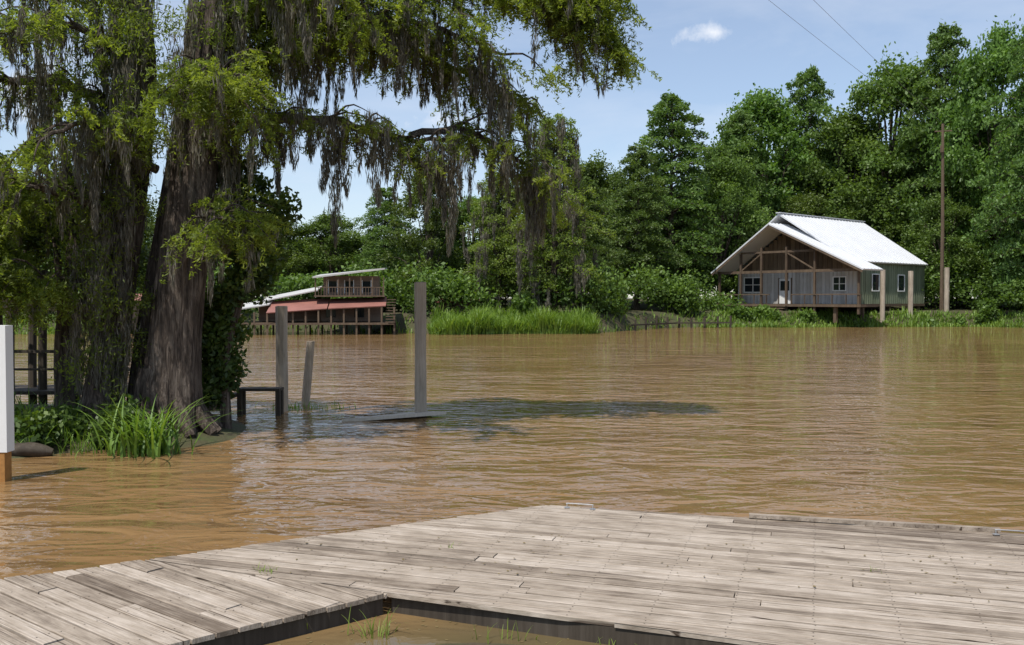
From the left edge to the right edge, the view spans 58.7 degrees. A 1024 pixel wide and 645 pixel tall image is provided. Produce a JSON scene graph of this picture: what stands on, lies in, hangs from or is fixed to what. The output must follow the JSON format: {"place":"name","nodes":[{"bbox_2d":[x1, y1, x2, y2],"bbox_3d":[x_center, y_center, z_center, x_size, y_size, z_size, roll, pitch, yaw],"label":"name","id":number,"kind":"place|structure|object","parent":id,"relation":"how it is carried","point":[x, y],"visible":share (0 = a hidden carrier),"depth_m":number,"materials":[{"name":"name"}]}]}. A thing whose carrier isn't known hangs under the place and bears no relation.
{"place":"outdoors","nodes":[
{"label":"outdoors","id":0,"kind":"place"},
{"bbox_2d":[0,327,1023,644],"bbox_3d":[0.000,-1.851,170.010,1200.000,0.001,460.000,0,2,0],"label":"river water","id":1,"kind":"structure","parent":0,"point":[900,423],"depth_m":16.01,"materials":[{"name":"brown liquid"}]},
{"bbox_2d":[0,325,14,481],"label":"white post","id":2,"kind":"object","parent":1,"relation":"in","point":[7,445],"visible":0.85,"depth_m":12.92,"materials":[{"name":"paint"}]},
{"bbox_2d":[11,442,53,456],"bbox_3d":[-8.049,2.105,14.983,0.929,0.264,0.270,0,2,0],"label":"driftwood log","id":3,"kind":"object","parent":1,"relation":"on","point":[34,449],"visible":0.77,"depth_m":14.92,"materials":[{"name":"grey wood"}]},
{"bbox_2d":[2,299,139,406],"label":"wooden pier","id":4,"kind":"structure","parent":1,"relation":"in","point":[42,390],"depth_m":21.01,"materials":[{"name":"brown wood"}]},
{"bbox_2d":[14,376,355,458],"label":"bank reeds","id":5,"kind":"object","parent":1,"relation":"on","point":[155,441],"visible":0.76,"depth_m":15.19,"materials":[{"name":"green plant"}]},
{"bbox_2d":[208,387,283,415],"bbox_3d":[-6.030,2.072,20.001,1.760,1.210,1.120,0,2,0],"label":"wooden dock","id":6,"kind":"object","parent":1,"relation":"in","point":[279,400],"visible":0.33,"depth_m":20.19,"materials":[{"name":"brown wood"}]},
{"bbox_2d":[275,306,287,411],"bbox_3d":[-5.317,1.234,21.035,0.273,3.232,0.288,0,2,0],"label":"wooden piling","id":7,"kind":"object","parent":1,"relation":"in","point":[281,314],"visible":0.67,"depth_m":20.91,"materials":[{"name":"grey wood"}]},
{"bbox_2d":[301,341,314,404],"bbox_3d":[-5.020,1.641,22.248,0.414,2.371,0.213,0,2,0],"label":"wooden piling","id":8,"kind":"object","parent":1,"relation":"in","point":[307,377],"visible":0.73,"depth_m":22.16,"materials":[{"name":"grey wood"}]},
{"bbox_2d":[342,411,445,421],"bbox_3d":[-2.584,2.033,19.748,2.233,0.139,0.758,-1,2,-34],"label":"floating board","id":9,"kind":"object","parent":1,"relation":"on","point":[403,415],"visible":1,"depth_m":19.55,"materials":[{"name":"grey wood"}]},
{"bbox_2d":[414,282,426,412],"bbox_3d":[-2.035,0.985,20.234,0.272,3.772,0.269,0,2,0],"label":"wooden piling","id":10,"kind":"object","parent":1,"relation":"in","point":[420,386],"visible":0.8,"depth_m":20.12,"materials":[{"name":"grey wood"}]},
{"bbox_2d":[0,505,1023,644],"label":"wooden dock","id":11,"kind":"object","parent":1,"relation":"on","point":[643,594],"visible":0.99,"depth_m":7.70,"materials":[{"name":"grey wood"}]},
{"bbox_2d":[253,541,881,574],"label":"deck weeds","id":12,"kind":"object","parent":11,"relation":"on","point":[262,569],"visible":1,"depth_m":8.09,"materials":[{"name":"green plant"}]},
{"bbox_2d":[564,503,594,509],"bbox_3d":[0.780,2.115,10.479,0.372,0.063,0.065,0,2,16],"label":"dock cleat","id":13,"kind":"object","parent":11,"relation":"on","point":[592,505],"visible":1,"depth_m":10.47,"materials":[{"name":"metal"}]},
{"bbox_2d":[992,529,1023,534],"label":"dock cleat","id":14,"kind":"object","parent":11,"relation":"on","point":[995,533],"visible":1,"depth_m":9.30,"materials":[{"name":"metal"}]},
{"bbox_2d":[630,315,731,330],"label":"bulkhead","id":15,"kind":"object","parent":1,"relation":"in","point":[656,323],"visible":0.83,"depth_m":80.45,"materials":[{"name":"brown wood"}]},
{"bbox_2d":[880,270,884,321],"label":"wooden piling","id":16,"kind":"object","parent":1,"relation":"in","point":[882,295],"visible":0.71,"depth_m":85.28,"materials":[{"name":"grey wood"}]},
{"bbox_2d":[908,271,912,316],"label":"wooden piling","id":17,"kind":"object","parent":1,"relation":"in","point":[910,290],"visible":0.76,"depth_m":85.67,"materials":[{"name":"grey wood"}]},
{"bbox_2d":[944,267,949,311],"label":"wooden piling","id":18,"kind":"object","parent":1,"relation":"in","point":[946,285],"visible":0.7,"depth_m":87.77,"materials":[{"name":"grey wood"}]},
{"bbox_2d":[0,0,1023,297],"label":"sky","id":19,"kind":"structure","parent":0,"point":[705,52],"materials":[{"name":"blue"}]},
{"bbox_2d":[3,301,1023,334],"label":"bank grass","id":20,"kind":"structure","parent":0,"point":[476,321],"depth_m":69.85,"materials":[{"name":"green plant"}]},
{"bbox_2d":[3,298,1023,644],"bbox_3d":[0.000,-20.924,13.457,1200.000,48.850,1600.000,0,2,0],"label":"ground","id":21,"kind":"structure","parent":0,"point":[621,324],"depth_m":74.18,"materials":[{"name":"soil"}]},
{"bbox_2d":[20,225,64,271],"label":"broadleaf tree","id":22,"kind":"object","parent":21,"relation":"on","point":[52,259],"visible":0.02,"depth_m":83.08,"materials":[{"name":"green plant"}]},
{"bbox_2d":[0,158,153,405],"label":"broadleaf thicket","id":23,"kind":"object","parent":21,"relation":"on","point":[31,241],"visible":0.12,"depth_m":18.70,"materials":[{"name":"green plant"}]},
{"bbox_2d":[14,394,160,448],"bbox_3d":[-8.229,1.807,15.977,4.187,1.183,2.131,0,2,0],"label":"bank shrub","id":24,"kind":"object","parent":21,"relation":"on","point":[38,431],"visible":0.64,"depth_m":15.59,"materials":[{"name":"green plant"}]},
{"bbox_2d":[43,201,157,270],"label":"broadleaf tree","id":25,"kind":"object","parent":21,"relation":"on","point":[151,217],"visible":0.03,"depth_m":87.09,"materials":[{"name":"green plant"}]},
{"bbox_2d":[210,247,269,291],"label":"broadleaf tree","id":26,"kind":"object","parent":21,"relation":"on","point":[215,265],"depth_m":88.85,"materials":[{"name":"green plant"}]},
{"bbox_2d":[202,150,305,428],"bbox_3d":[-5.207,-0.565,17.927,2.469,5.598,1.986,0,2,0],"label":"vine covered tree","id":27,"kind":"object","parent":21,"relation":"on","point":[223,333],"visible":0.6,"depth_m":17.62,"materials":[{"name":"green plant"}]},
{"bbox_2d":[225,215,341,294],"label":"broadleaf tree","id":28,"kind":"object","parent":21,"relation":"on","point":[289,267],"visible":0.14,"depth_m":92.95,"materials":[{"name":"green plant"}]},
{"bbox_2d":[240,268,395,334],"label":"waterfront camp","id":29,"kind":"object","parent":21,"relation":"on","point":[344,311],"visible":0.78,"depth_m":67.34,"materials":[{"name":"brown wood"}]},
{"bbox_2d":[326,280,371,316],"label":"windows","id":30,"kind":"structure","parent":29,"relation":"in","point":[360,311],"depth_m":68.13,"materials":[{"name":"white paint"}]},
{"bbox_2d":[0,0,661,437],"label":"bald cypress tree","id":31,"kind":"object","parent":21,"relation":"on","point":[222,76],"visible":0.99,"depth_m":16.60,"materials":[{"name":"green plant"}]},
{"bbox_2d":[286,210,376,280],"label":"broadleaf tree","id":32,"kind":"object","parent":21,"relation":"on","point":[351,240],"visible":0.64,"depth_m":94.21,"materials":[{"name":"green plant"}]},
{"bbox_2d":[342,187,423,282],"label":"cypress tree","id":33,"kind":"object","parent":21,"relation":"on","point":[380,221],"visible":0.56,"depth_m":88.88,"materials":[{"name":"green plant"}]},
{"bbox_2d":[375,162,467,311],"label":"broadleaf tree","id":34,"kind":"object","parent":21,"relation":"on","point":[431,229],"visible":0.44,"depth_m":78.06,"materials":[{"name":"green plant"}]},
{"bbox_2d":[435,296,479,313],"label":"shrub","id":35,"kind":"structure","parent":21,"relation":"on","point":[454,307],"depth_m":72.99,"materials":[{"name":"green plant"}]},
{"bbox_2d":[416,194,504,278],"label":"broadleaf tree","id":36,"kind":"object","parent":21,"relation":"on","point":[457,243],"visible":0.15,"depth_m":82.47,"materials":[{"name":"green plant"}]},
{"bbox_2d":[307,607,634,644],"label":"shore weeds","id":37,"kind":"object","parent":21,"relation":"on","point":[385,630],"visible":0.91,"depth_m":6.97,"materials":[{"name":"green plant"}]},
{"bbox_2d":[456,171,547,311],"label":"mossy cypress tree","id":38,"kind":"object","parent":21,"relation":"on","point":[492,214],"visible":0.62,"depth_m":73.35,"materials":[{"name":"green plant"}]},
{"bbox_2d":[5,248,1023,326],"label":"undergrowth","id":39,"kind":"object","parent":21,"relation":"on","point":[679,294],"visible":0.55,"depth_m":79.33,"materials":[{"name":"green plant"}]},
{"bbox_2d":[22,119,1018,298],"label":"distant treeline","id":40,"kind":"object","parent":21,"relation":"on","point":[606,213],"depth_m":119.44,"materials":[{"name":"green plant"}]},
{"bbox_2d":[475,191,565,268],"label":"broadleaf tree","id":41,"kind":"object","parent":21,"relation":"on","point":[524,242],"visible":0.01,"depth_m":90.42,"materials":[{"name":"green plant"}]},
{"bbox_2d":[489,111,615,312],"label":"mossy cypress tree","id":42,"kind":"object","parent":21,"relation":"on","point":[571,245],"visible":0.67,"depth_m":71.83,"materials":[{"name":"green plant"}]},
{"bbox_2d":[542,174,628,309],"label":"tree","id":43,"kind":"object","parent":21,"relation":"on","point":[596,239],"visible":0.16,"depth_m":82.89,"materials":[{"name":"green plant"}]},
{"bbox_2d":[569,149,660,283],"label":"broadleaf tree","id":44,"kind":"object","parent":21,"relation":"on","point":[595,171],"visible":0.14,"depth_m":97.31,"materials":[{"name":"green plant"}]},
{"bbox_2d":[599,144,686,309],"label":"cypress tree","id":45,"kind":"object","parent":21,"relation":"on","point":[626,224],"visible":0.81,"depth_m":89.68,"materials":[{"name":"green plant"}]},
{"bbox_2d":[612,89,744,307],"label":"cypress tree","id":46,"kind":"object","parent":21,"relation":"on","point":[667,110],"visible":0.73,"depth_m":96.02,"materials":[{"name":"green plant"}]},
{"bbox_2d":[655,196,737,295],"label":"broadleaf tree","id":47,"kind":"object","parent":21,"relation":"on","point":[682,226],"visible":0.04,"depth_m":100.79,"materials":[{"name":"green plant"}]},
{"bbox_2d":[680,138,777,297],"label":"broadleaf tree","id":48,"kind":"object","parent":21,"relation":"on","point":[729,177],"visible":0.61,"depth_m":98.16,"materials":[{"name":"green plant"}]},
{"bbox_2d":[700,108,783,300],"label":"cypress tree","id":49,"kind":"object","parent":21,"relation":"on","point":[735,123],"visible":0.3,"depth_m":105.30,"materials":[{"name":"green plant"}]},
{"bbox_2d":[698,83,827,249],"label":"broadleaf tree","id":50,"kind":"object","parent":21,"relation":"on","point":[768,111],"visible":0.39,"depth_m":107.73,"materials":[{"name":"green plant"}]},
{"bbox_2d":[758,63,849,216],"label":"cypress tree","id":51,"kind":"object","parent":21,"relation":"on","point":[812,104],"visible":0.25,"depth_m":110.20,"materials":[{"name":"green plant"}]},
{"bbox_2d":[776,188,839,217],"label":"broadleaf tree","id":52,"kind":"object","parent":21,"relation":"on","point":[805,204],"visible":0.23,"depth_m":104.10,"materials":[{"name":"green plant"}]},
{"bbox_2d":[712,225,924,322],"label":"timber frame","id":53,"kind":"object","parent":21,"relation":"on","point":[786,253],"visible":0.69,"depth_m":88.15,"materials":[{"name":"brown wood"}]},
{"bbox_2d":[738,271,856,303],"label":"front wall","id":54,"kind":"structure","parent":53,"relation":"on","point":[802,282],"depth_m":88.17,"materials":[{"name":"grey"}]},
{"bbox_2d":[778,278,791,303],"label":"door","id":55,"kind":"structure","parent":54,"relation":"attached to","point":[781,287],"depth_m":90.06,"materials":[{"name":"white paint"}]},
{"bbox_2d":[711,212,927,273],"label":"metal roof","id":56,"kind":"structure","parent":53,"relation":"on","point":[860,244],"depth_m":89.95,"materials":[{"name":"silver metal"}]},
{"bbox_2d":[738,262,924,303],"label":"side wall","id":57,"kind":"structure","parent":53,"relation":"on","point":[892,294],"depth_m":89.66,"materials":[{"name":"green"}]},
{"bbox_2d":[744,273,904,292],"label":"windows","id":58,"kind":"structure","parent":57,"relation":"attached to","point":[752,284],"depth_m":90.03,"materials":[{"name":"white paint"}]},
{"bbox_2d":[775,102,910,243],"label":"broadleaf tree","id":59,"kind":"object","parent":21,"relation":"on","point":[850,127],"visible":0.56,"depth_m":105.95,"materials":[{"name":"green plant"}]},
{"bbox_2d":[769,0,951,310],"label":"utility pole","id":60,"kind":"object","parent":21,"relation":"on","point":[942,131],"visible":0.98,"depth_m":88.62,"materials":[{"name":"brown wood"}]},
{"bbox_2d":[830,199,910,250],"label":"broadleaf tree","id":61,"kind":"object","parent":21,"relation":"on","point":[855,213],"visible":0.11,"depth_m":102.39,"materials":[{"name":"green plant"}]},
{"bbox_2d":[817,41,970,279],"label":"broadleaf tree","id":62,"kind":"object","parent":21,"relation":"on","point":[876,96],"visible":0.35,"depth_m":105.39,"materials":[{"name":"green plant"}]},
{"bbox_2d":[901,190,991,302],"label":"broadleaf tree","id":63,"kind":"object","parent":21,"relation":"on","point":[954,213],"visible":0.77,"depth_m":95.33,"materials":[{"name":"green plant"}]},
{"bbox_2d":[888,19,1007,302],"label":"cypress tree","id":64,"kind":"object","parent":21,"relation":"on","point":[941,40],"visible":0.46,"depth_m":102.40,"materials":[{"name":"green plant"}]},
{"bbox_2d":[918,14,1023,307],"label":"broadleaf tree","id":65,"kind":"object","parent":21,"relation":"on","point":[978,81],"visible":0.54,"depth_m":96.27,"materials":[{"name":"green plant"}]},
{"bbox_2d":[961,25,1023,286],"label":"cypress tree","id":66,"kind":"object","parent":21,"relation":"on","point":[1012,243],"visible":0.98,"depth_m":86.90,"materials":[{"name":"green plant"}]},
{"bbox_2d":[999,144,1023,237],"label":"cypress tree","id":67,"kind":"object","parent":21,"relation":"on","point":[1010,223],"visible":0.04,"depth_m":93.25,"materials":[{"name":"green plant"}]}
]}

